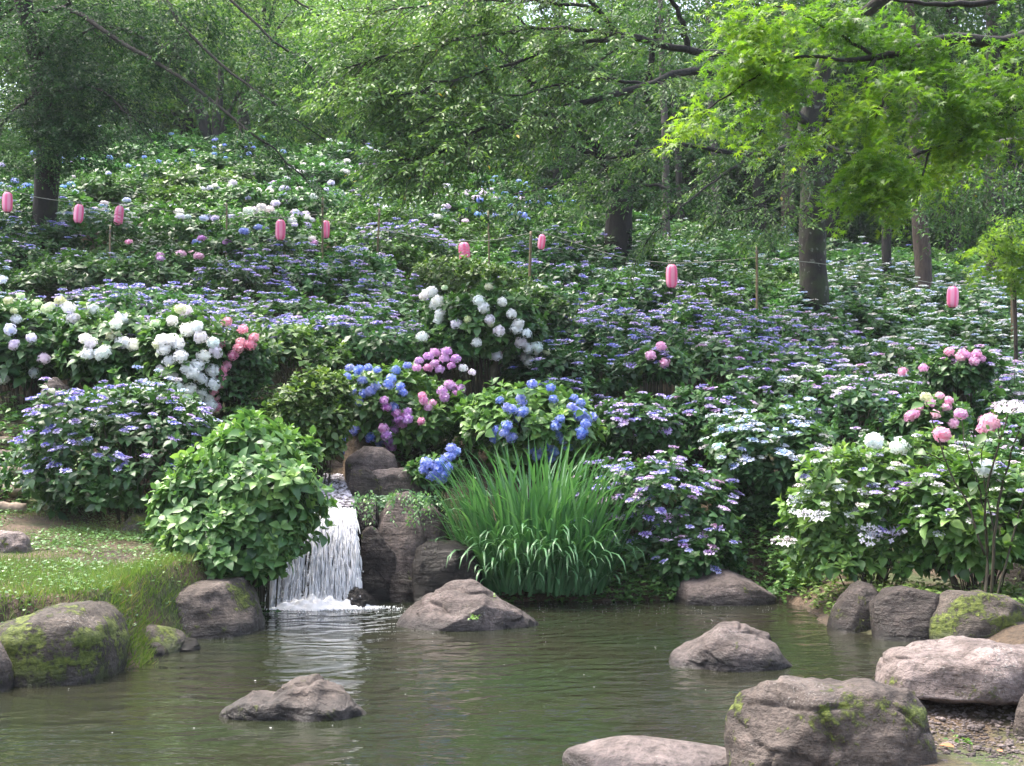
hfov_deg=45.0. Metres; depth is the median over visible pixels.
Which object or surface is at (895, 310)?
hydrangea bush
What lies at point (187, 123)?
leafy tree
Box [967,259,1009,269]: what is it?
hydrangea bush
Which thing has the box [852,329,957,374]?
hydrangea bush
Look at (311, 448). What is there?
hydrangea bush
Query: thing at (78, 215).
paper lantern
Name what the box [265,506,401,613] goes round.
waterfall
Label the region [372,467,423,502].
rock
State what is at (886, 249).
forest tree
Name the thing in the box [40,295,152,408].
hydrangea bush
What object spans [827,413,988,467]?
hydrangea bush
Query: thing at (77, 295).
hydrangea bush
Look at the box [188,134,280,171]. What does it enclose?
hydrangea bush
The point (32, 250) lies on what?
hydrangea bush
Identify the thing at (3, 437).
log step
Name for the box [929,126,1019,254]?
leafy tree
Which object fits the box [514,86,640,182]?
leafy tree
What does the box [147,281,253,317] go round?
hydrangea bush
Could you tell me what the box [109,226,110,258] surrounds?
bamboo stake
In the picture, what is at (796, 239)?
hydrangea bush
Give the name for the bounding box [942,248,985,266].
hydrangea bush
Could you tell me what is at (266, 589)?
rock
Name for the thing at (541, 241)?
paper lantern
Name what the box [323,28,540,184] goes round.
leafy tree
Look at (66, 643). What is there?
rock
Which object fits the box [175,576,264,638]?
rock
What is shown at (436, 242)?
hydrangea bush
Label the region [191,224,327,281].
hydrangea bush
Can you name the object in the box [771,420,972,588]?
hydrangea bush
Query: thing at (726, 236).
hydrangea bush
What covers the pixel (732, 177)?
leafy tree
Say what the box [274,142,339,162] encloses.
hydrangea bush
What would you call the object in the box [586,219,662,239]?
hydrangea bush
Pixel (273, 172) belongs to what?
hydrangea bush
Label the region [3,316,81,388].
hydrangea bush
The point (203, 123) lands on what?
leafy tree
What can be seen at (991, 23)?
forest tree
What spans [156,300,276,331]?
hydrangea bush
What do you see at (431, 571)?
rock
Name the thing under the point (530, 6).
sky
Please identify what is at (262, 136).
hydrangea bush
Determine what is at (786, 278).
hydrangea bush
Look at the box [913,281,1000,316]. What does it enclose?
hydrangea bush
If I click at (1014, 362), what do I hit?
hydrangea bush
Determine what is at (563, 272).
hydrangea bush
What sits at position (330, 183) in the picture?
hydrangea bush
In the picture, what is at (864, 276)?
hydrangea bush
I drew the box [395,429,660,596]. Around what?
iris clump
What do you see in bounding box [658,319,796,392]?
hydrangea bush
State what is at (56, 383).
rock
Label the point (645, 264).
hydrangea bush
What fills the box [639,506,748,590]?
hydrangea bush
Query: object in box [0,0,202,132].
leafy tree
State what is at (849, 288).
hydrangea bush
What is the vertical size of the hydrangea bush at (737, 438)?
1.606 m
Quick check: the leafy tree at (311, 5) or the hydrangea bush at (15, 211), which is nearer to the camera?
the hydrangea bush at (15, 211)
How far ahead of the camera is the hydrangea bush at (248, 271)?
22.62 m
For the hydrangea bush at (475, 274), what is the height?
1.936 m
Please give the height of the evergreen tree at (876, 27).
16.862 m
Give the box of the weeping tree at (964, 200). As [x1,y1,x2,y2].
[887,137,1023,266]
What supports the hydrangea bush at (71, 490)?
on the ground at (1010, 634)
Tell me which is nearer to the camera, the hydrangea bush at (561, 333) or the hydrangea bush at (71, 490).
the hydrangea bush at (71, 490)
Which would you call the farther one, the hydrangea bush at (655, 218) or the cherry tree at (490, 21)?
the hydrangea bush at (655, 218)
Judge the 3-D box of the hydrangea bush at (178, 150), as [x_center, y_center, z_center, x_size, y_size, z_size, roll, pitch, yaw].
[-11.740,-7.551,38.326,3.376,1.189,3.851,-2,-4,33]
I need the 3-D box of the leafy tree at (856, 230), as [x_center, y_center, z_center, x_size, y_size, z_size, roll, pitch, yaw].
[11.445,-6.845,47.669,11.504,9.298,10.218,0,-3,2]
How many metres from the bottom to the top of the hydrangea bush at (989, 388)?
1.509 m
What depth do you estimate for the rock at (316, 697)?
8.01 m
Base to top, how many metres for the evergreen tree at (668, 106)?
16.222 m
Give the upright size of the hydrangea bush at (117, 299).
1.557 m
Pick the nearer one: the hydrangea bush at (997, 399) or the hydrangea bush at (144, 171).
the hydrangea bush at (997, 399)
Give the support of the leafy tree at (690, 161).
on the ground at (1010, 634)
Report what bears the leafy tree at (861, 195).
on the ground at (1010, 634)
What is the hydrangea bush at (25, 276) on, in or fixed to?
on the ground at (1010, 634)
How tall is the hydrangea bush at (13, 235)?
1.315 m
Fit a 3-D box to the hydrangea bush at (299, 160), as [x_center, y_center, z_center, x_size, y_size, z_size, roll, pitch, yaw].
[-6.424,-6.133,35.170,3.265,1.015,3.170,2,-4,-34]
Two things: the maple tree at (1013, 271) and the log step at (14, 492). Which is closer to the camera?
the log step at (14, 492)
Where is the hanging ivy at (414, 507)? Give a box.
[351,489,448,533]
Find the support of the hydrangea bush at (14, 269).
on the ground at (1010, 634)
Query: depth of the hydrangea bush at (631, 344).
20.02 m
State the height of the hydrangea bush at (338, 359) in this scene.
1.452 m
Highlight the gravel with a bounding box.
[923,701,1023,765]
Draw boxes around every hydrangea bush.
[0,132,72,157]
[0,149,73,189]
[0,162,22,186]
[0,178,87,207]
[0,183,26,223]
[0,192,74,238]
[0,208,88,268]
[0,228,41,259]
[0,233,79,295]
[0,252,45,298]
[0,254,28,287]
[0,275,74,412]
[0,286,45,314]
[0,367,232,523]
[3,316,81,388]
[6,247,158,308]
[8,298,107,319]
[12,186,113,230]
[14,142,114,175]
[17,168,135,201]
[27,247,149,302]
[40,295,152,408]
[45,204,154,251]
[45,284,165,316]
[60,152,143,192]
[62,364,221,491]
[66,169,168,208]
[68,125,154,163]
[72,279,226,323]
[80,139,185,172]
[80,197,174,234]
[84,230,210,276]
[86,249,205,306]
[87,118,187,162]
[98,315,221,387]
[105,161,193,196]
[123,239,231,299]
[124,148,229,186]
[125,131,215,161]
[129,303,237,417]
[133,183,246,220]
[135,208,240,251]
[136,292,254,339]
[140,406,339,588]
[146,193,245,236]
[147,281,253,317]
[150,161,257,206]
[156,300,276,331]
[159,128,245,166]
[162,150,252,182]
[181,176,305,220]
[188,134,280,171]
[189,254,297,322]
[190,407,325,610]
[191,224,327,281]
[195,160,301,189]
[197,124,298,162]
[200,317,279,420]
[206,200,316,247]
[207,205,330,245]
[219,286,339,343]
[221,248,325,308]
[223,235,331,281]
[224,309,367,397]
[234,144,343,186]
[245,183,368,227]
[251,175,349,210]
[257,309,365,368]
[257,311,385,382]
[260,362,369,486]
[265,153,366,197]
[266,261,379,307]
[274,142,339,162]
[281,137,391,173]
[283,242,412,304]
[288,188,399,218]
[290,224,388,265]
[305,159,393,186]
[308,302,441,382]
[312,145,381,172]
[312,201,432,247]
[315,285,428,350]
[323,347,475,463]
[330,270,453,327]
[334,171,437,207]
[338,154,427,181]
[340,231,440,279]
[348,201,469,238]
[355,217,463,269]
[369,320,478,384]
[377,183,474,228]
[394,310,487,378]
[397,166,496,191]
[399,225,506,258]
[401,176,473,197]
[403,442,464,514]
[404,251,535,295]
[409,184,528,231]
[411,277,550,399]
[425,218,529,250]
[427,238,527,279]
[430,254,527,279]
[439,197,537,235]
[447,172,528,200]
[449,329,587,389]
[449,377,608,483]
[460,188,546,220]
[477,177,559,207]
[478,234,594,274]
[493,205,597,238]
[496,340,644,399]
[501,192,578,212]
[504,224,606,267]
[504,248,607,299]
[508,278,579,379]
[510,217,601,251]
[514,374,621,408]
[515,278,588,307]
[530,204,634,233]
[538,309,652,398]
[539,190,592,210]
[540,257,642,296]
[543,243,663,274]
[545,310,644,377]
[555,227,669,269]
[555,275,661,323]
[563,292,677,374]
[568,296,653,354]
[569,258,688,298]
[569,445,750,574]
[573,208,644,232]
[578,265,683,311]
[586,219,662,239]
[591,387,696,475]
[595,227,658,245]
[601,209,676,233]
[611,339,694,398]
[627,300,738,365]
[637,218,729,240]
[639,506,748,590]
[640,240,735,274]
[640,292,744,331]
[644,232,712,268]
[644,258,740,300]
[653,257,741,285]
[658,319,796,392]
[663,278,769,323]
[663,373,758,468]
[670,218,737,253]
[674,307,811,360]
[675,305,782,382]
[676,227,766,256]
[683,234,791,279]
[687,274,798,308]
[697,394,845,499]
[706,228,789,257]
[713,478,806,535]
[719,244,792,275]
[720,330,859,409]
[722,351,862,420]
[730,268,798,301]
[734,256,850,299]
[735,305,846,339]
[738,241,841,261]
[739,304,852,352]
[749,230,798,253]
[751,270,880,313]
[754,312,865,366]
[755,257,836,279]
[761,285,881,338]
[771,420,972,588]
[781,236,872,257]
[784,371,916,455]
[789,273,894,299]
[790,249,844,255]
[790,362,925,441]
[802,298,922,342]
[812,327,930,418]
[826,242,897,274]
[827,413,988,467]
[828,264,919,295]
[830,253,881,274]
[831,295,918,340]
[835,257,914,289]
[837,242,914,268]
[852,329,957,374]
[858,328,999,371]
[861,288,956,326]
[864,380,1023,593]
[865,412,1023,593]
[871,247,951,263]
[872,369,1005,417]
[874,247,963,284]
[881,312,1009,348]
[882,283,979,321]
[884,383,976,568]
[898,344,1010,443]
[905,242,985,271]
[906,263,1003,289]
[907,261,976,282]
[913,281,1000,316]
[918,280,1023,326]
[920,297,1019,340]
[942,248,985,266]
[950,343,1023,415]
[952,320,1023,360]
[956,368,1023,442]
[957,314,1023,349]
[958,269,1022,298]
[958,276,1023,312]
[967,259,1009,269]
[967,366,1023,440]
[968,290,1023,322]
[973,401,1023,469]
[978,444,1023,523]
[984,344,1023,377]
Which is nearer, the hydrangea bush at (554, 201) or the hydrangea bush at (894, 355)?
the hydrangea bush at (894, 355)
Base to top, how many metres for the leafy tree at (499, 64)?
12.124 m
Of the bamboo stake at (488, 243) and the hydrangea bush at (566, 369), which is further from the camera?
the bamboo stake at (488, 243)
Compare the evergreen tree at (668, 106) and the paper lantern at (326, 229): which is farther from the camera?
the evergreen tree at (668, 106)
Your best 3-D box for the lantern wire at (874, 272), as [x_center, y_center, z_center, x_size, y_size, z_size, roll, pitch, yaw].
[7.066,-2.150,23.920,4.670,0.564,1.308,0,-3,0]
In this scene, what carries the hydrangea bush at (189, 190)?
on the ground at (1010, 634)
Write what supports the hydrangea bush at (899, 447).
on the ground at (1010, 634)
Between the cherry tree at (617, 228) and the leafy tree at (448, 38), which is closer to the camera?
the cherry tree at (617, 228)
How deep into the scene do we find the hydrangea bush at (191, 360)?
16.26 m
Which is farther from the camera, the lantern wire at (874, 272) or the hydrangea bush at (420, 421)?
the lantern wire at (874, 272)
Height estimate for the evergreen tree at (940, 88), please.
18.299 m
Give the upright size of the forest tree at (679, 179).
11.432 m
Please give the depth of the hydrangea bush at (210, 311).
18.89 m
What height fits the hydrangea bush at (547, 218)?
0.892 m
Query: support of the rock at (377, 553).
on the ground at (1010, 634)
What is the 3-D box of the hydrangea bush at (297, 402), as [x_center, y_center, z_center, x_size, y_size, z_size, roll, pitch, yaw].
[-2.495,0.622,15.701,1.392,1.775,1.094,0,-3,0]
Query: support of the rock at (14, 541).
on the ground at (1010, 634)
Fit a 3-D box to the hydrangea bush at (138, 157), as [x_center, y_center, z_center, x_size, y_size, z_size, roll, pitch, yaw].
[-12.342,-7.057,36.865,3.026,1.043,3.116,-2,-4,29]
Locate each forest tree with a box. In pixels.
[579,0,738,262]
[591,0,749,222]
[623,0,800,224]
[692,0,820,233]
[704,0,859,236]
[780,0,990,284]
[808,0,1012,299]
[896,0,1023,280]
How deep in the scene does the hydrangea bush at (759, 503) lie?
15.56 m
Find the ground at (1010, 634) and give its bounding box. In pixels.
[0,168,1023,765]
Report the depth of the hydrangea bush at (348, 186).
32.62 m
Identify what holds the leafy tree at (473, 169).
on the ground at (1010, 634)
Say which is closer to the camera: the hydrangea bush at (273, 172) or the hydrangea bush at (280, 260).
the hydrangea bush at (280, 260)
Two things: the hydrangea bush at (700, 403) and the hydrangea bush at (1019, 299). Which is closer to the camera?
the hydrangea bush at (700, 403)
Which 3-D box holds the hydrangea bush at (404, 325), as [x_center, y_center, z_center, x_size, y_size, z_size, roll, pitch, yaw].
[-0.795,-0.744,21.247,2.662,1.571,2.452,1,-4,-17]
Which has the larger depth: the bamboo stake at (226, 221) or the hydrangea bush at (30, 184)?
the hydrangea bush at (30, 184)
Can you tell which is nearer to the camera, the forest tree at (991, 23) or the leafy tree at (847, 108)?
the forest tree at (991, 23)
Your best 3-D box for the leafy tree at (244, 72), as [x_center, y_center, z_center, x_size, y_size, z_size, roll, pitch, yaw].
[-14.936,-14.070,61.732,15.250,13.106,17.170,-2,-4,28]
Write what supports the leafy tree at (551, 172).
on the ground at (1010, 634)
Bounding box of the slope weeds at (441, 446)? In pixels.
[0,383,474,510]
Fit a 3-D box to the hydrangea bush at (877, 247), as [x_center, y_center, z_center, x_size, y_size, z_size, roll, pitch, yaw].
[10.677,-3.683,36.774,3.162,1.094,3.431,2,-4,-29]
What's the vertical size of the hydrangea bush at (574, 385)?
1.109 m
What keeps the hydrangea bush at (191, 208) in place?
on the ground at (1010, 634)
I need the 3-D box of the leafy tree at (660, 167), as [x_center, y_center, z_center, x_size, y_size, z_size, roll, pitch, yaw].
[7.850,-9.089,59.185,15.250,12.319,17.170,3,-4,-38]
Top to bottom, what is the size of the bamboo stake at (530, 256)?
2.234 m
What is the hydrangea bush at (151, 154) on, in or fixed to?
on the ground at (1010, 634)
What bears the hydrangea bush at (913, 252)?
on the ground at (1010, 634)
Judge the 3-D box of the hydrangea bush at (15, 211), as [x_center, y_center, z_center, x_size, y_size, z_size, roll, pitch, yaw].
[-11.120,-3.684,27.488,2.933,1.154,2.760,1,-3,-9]
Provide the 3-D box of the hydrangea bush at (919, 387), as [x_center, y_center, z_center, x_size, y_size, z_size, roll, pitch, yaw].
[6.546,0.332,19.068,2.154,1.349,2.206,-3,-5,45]
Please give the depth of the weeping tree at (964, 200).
18.27 m
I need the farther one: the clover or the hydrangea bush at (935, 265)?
the hydrangea bush at (935, 265)
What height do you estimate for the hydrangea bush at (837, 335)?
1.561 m
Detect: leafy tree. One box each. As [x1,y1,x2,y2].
[0,0,110,107]
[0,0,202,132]
[0,0,211,125]
[0,1,179,126]
[0,21,143,133]
[66,32,184,133]
[73,0,305,147]
[77,0,258,126]
[91,0,316,169]
[157,0,383,132]
[170,0,337,138]
[225,56,337,149]
[244,0,429,137]
[254,0,463,147]
[261,11,446,155]
[271,0,405,19]
[308,0,545,148]
[319,0,548,182]
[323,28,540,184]
[392,61,570,190]
[424,11,585,167]
[434,0,706,196]
[504,127,638,207]
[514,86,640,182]
[546,77,777,226]
[565,76,751,228]
[568,31,738,202]
[596,109,780,234]
[617,1,717,88]
[698,109,798,230]
[724,90,941,250]
[776,48,928,196]
[824,131,929,246]
[838,111,1009,255]
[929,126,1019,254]
[959,144,1023,251]
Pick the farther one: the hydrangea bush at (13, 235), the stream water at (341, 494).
the hydrangea bush at (13, 235)
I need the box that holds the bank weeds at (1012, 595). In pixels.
[797,569,1023,620]
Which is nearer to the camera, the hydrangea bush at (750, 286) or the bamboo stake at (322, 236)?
the bamboo stake at (322, 236)
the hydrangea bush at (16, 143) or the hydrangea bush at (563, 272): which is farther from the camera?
the hydrangea bush at (16, 143)
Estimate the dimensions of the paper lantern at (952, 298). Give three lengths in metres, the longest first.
0.508 x 0.233 x 0.233 m
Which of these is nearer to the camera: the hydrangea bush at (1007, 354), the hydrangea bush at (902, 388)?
the hydrangea bush at (902, 388)
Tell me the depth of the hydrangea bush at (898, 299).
27.41 m
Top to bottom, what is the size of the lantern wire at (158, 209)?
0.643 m
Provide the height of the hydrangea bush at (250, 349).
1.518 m
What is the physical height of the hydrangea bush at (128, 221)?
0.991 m
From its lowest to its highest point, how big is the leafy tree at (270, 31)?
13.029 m
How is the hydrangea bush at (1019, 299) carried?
on the ground at (1010, 634)
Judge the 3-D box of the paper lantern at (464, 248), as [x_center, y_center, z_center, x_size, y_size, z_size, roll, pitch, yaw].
[-0.948,-2.647,24.498,0.232,0.440,0.232,-4,-3,-11]
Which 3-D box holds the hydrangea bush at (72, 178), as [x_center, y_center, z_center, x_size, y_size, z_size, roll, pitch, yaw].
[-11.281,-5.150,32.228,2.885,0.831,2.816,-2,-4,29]
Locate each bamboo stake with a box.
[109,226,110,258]
[225,203,227,273]
[321,198,323,299]
[375,208,380,271]
[487,213,489,266]
[528,231,531,281]
[755,247,757,318]
[1010,279,1013,347]
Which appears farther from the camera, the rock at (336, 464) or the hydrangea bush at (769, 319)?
the hydrangea bush at (769, 319)
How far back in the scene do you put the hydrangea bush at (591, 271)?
26.35 m
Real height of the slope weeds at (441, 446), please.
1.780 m
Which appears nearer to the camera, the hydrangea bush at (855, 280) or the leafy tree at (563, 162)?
the hydrangea bush at (855, 280)
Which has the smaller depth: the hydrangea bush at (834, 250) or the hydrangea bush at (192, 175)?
the hydrangea bush at (192, 175)
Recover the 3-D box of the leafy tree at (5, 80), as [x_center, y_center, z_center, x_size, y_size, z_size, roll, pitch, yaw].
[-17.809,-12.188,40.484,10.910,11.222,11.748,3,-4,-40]
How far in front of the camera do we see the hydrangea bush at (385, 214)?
27.93 m
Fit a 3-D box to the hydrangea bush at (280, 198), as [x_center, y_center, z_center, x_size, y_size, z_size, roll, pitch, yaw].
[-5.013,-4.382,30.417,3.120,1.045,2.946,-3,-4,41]
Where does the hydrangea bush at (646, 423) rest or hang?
on the ground at (1010, 634)
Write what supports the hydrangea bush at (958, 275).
on the ground at (1010, 634)
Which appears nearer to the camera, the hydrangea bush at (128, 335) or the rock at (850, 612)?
the rock at (850, 612)
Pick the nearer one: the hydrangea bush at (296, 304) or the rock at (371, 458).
the rock at (371, 458)
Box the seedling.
[943,729,972,745]
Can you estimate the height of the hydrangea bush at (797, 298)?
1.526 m
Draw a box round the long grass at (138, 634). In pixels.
[1,566,184,667]
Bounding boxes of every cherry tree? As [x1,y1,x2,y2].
[0,0,388,266]
[274,0,968,341]
[427,0,738,268]
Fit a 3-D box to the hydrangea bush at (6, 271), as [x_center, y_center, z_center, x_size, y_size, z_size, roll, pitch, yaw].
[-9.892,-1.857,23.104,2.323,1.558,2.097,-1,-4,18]
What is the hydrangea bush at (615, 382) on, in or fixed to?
on the ground at (1010, 634)
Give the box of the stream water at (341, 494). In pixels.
[313,473,354,506]
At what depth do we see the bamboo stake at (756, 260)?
23.84 m
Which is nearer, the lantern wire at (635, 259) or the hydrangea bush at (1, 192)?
the lantern wire at (635, 259)
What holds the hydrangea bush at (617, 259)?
on the ground at (1010, 634)
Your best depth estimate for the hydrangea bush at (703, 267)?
29.74 m
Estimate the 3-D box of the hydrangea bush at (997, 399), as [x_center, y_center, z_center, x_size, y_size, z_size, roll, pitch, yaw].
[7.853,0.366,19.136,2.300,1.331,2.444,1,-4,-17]
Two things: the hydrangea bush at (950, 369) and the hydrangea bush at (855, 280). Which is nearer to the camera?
the hydrangea bush at (950, 369)
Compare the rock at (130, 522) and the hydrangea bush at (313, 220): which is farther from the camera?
the hydrangea bush at (313, 220)
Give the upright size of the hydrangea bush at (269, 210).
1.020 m
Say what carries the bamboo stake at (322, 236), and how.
on the ground at (1010, 634)
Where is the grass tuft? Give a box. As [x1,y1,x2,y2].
[778,568,825,588]
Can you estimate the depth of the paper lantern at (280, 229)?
24.45 m
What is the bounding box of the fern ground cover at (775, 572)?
[493,502,897,602]
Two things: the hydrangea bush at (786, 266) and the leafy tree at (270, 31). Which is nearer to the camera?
the hydrangea bush at (786, 266)
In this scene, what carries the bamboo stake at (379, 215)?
on the ground at (1010, 634)
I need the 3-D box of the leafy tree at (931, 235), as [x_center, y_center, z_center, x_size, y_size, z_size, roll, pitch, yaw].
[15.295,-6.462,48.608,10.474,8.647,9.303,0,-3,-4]
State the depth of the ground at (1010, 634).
13.87 m
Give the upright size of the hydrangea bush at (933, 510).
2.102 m
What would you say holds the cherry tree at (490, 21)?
on the ground at (1010, 634)
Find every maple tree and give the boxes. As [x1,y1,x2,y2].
[651,0,1023,249]
[953,215,1023,364]
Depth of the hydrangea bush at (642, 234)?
32.65 m
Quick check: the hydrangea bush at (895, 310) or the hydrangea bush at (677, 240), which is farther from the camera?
the hydrangea bush at (677, 240)
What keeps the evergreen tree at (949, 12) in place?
on the ground at (1010, 634)
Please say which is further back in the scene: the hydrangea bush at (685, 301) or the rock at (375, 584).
the hydrangea bush at (685, 301)
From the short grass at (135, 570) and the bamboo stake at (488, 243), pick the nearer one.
the short grass at (135, 570)
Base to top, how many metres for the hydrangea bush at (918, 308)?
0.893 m
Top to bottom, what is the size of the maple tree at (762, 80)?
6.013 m
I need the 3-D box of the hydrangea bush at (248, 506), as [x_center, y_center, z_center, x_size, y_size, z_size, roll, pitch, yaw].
[-2.827,1.260,12.796,2.086,2.085,1.458,0,-3,0]
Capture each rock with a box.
[0,501,26,512]
[0,530,32,552]
[0,600,129,686]
[0,641,13,690]
[39,377,69,418]
[117,513,152,533]
[144,624,186,653]
[148,642,168,655]
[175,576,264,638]
[180,637,200,651]
[219,673,365,721]
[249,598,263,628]
[265,577,281,601]
[282,511,350,596]
[324,460,342,469]
[342,586,378,607]
[345,446,397,482]
[347,466,379,499]
[352,498,378,566]
[360,526,395,582]
[361,567,389,602]
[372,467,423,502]
[377,491,426,579]
[390,571,412,602]
[396,579,538,631]
[411,540,482,604]
[419,504,446,540]
[562,735,727,765]
[669,621,791,671]
[674,569,776,605]
[724,676,936,765]
[827,580,877,632]
[869,585,939,641]
[874,635,1023,704]
[929,590,1023,640]
[1004,563,1023,589]
[1012,694,1023,736]
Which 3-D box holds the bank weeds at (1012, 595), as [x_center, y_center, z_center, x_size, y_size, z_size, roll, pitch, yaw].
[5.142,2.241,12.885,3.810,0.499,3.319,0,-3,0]
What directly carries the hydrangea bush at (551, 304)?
on the ground at (1010, 634)
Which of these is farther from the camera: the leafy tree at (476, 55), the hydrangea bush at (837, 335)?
the leafy tree at (476, 55)
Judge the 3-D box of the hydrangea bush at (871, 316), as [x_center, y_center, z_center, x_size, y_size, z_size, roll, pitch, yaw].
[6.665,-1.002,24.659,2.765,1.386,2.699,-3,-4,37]
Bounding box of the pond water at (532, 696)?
[0,600,910,765]
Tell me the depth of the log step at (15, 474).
15.20 m
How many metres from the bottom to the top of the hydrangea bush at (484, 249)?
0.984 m
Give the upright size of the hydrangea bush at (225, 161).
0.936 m
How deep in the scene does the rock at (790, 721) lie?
6.31 m
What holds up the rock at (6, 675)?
on the ground at (1010, 634)
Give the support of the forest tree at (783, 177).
on the ground at (1010, 634)
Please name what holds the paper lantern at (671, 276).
hanging from the lantern wire at (635, 259)
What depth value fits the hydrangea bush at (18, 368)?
16.74 m
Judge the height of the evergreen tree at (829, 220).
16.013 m
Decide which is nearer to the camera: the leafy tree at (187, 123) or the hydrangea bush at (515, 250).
the hydrangea bush at (515, 250)
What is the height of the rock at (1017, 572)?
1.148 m
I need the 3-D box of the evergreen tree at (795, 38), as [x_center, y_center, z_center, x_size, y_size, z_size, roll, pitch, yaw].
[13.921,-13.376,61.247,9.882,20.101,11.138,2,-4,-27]
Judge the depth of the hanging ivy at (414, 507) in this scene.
14.52 m
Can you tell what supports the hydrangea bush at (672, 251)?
on the ground at (1010, 634)
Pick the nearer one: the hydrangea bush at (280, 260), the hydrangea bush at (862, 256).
the hydrangea bush at (280, 260)
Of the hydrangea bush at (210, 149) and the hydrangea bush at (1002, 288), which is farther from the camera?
the hydrangea bush at (210, 149)
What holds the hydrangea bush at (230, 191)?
on the ground at (1010, 634)
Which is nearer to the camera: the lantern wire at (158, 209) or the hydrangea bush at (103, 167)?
the lantern wire at (158, 209)
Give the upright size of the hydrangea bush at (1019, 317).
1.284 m
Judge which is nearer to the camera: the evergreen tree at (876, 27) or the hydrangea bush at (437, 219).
the hydrangea bush at (437, 219)
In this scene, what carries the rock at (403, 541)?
on the ground at (1010, 634)
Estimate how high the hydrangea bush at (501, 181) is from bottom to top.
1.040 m
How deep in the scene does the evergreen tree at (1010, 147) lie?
46.45 m
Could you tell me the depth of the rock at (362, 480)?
15.36 m
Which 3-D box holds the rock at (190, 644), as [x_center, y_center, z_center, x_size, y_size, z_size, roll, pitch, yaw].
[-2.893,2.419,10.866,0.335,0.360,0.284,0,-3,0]
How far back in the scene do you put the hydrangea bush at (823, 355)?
19.61 m
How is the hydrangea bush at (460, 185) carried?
on the ground at (1010, 634)
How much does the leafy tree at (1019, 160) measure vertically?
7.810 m
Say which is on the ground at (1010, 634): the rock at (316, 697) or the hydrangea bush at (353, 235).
the hydrangea bush at (353, 235)
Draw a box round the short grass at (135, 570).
[0,508,206,667]
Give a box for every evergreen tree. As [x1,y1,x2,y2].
[543,0,706,198]
[659,0,846,230]
[700,0,932,249]
[719,0,846,193]
[807,0,975,242]
[838,0,1023,254]
[891,0,982,232]
[902,0,1023,254]
[928,0,1023,238]
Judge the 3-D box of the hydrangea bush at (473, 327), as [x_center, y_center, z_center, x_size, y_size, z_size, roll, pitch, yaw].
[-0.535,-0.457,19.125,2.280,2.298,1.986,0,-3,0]
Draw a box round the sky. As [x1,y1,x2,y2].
[0,0,1023,123]
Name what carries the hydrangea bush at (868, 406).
on the ground at (1010, 634)
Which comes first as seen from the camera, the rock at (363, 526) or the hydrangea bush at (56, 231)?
the rock at (363, 526)
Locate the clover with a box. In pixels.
[0,507,201,625]
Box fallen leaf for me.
[941,743,953,746]
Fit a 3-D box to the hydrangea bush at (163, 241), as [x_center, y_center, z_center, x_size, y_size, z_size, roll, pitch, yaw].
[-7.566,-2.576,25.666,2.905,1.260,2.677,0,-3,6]
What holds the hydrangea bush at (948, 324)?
on the ground at (1010, 634)
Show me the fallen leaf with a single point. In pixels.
(948, 744)
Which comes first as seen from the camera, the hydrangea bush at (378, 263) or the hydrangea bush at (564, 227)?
the hydrangea bush at (378, 263)
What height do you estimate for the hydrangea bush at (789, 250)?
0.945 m
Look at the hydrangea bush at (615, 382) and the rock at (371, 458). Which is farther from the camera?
the hydrangea bush at (615, 382)
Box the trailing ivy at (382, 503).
[348,492,436,514]
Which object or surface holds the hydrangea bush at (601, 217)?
on the ground at (1010, 634)
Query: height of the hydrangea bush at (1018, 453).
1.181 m
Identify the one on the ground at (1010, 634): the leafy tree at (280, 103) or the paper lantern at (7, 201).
the leafy tree at (280, 103)
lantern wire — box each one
[0,189,316,217]
[321,215,529,240]
[537,231,755,262]
[758,257,994,284]
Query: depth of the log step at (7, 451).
15.61 m
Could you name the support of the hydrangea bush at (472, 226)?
on the ground at (1010, 634)
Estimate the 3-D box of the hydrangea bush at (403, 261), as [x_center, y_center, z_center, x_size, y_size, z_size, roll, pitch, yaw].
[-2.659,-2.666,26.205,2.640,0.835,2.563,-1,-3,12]
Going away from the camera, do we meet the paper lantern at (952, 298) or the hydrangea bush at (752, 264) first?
the paper lantern at (952, 298)
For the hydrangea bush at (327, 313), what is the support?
on the ground at (1010, 634)
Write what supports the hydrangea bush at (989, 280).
on the ground at (1010, 634)
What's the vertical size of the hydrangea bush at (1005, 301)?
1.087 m
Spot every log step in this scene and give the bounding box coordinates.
[0,436,17,443]
[0,449,23,459]
[0,466,23,476]
[0,484,26,496]
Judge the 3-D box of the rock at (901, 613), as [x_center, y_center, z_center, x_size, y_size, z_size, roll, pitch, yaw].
[3.745,2.277,11.581,0.755,0.756,0.558,0,-3,0]
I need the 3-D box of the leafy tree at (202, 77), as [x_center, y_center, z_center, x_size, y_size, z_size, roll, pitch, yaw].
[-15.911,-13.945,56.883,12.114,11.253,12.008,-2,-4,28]
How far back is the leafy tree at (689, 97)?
55.41 m
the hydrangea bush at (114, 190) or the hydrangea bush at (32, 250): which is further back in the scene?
the hydrangea bush at (114, 190)
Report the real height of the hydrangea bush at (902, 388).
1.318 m
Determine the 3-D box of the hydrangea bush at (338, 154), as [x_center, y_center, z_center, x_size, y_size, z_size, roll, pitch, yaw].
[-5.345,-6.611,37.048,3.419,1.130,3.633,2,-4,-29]
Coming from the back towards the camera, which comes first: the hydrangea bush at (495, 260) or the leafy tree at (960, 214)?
the leafy tree at (960, 214)
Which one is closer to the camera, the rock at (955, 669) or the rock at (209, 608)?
the rock at (955, 669)
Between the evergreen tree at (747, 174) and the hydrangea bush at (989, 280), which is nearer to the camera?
the hydrangea bush at (989, 280)
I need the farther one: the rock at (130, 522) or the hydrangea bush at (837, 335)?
the hydrangea bush at (837, 335)
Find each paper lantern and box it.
[2,188,12,212]
[73,201,83,223]
[113,203,123,225]
[275,216,285,240]
[324,217,329,238]
[458,239,469,258]
[538,232,545,249]
[666,261,677,288]
[946,284,958,307]

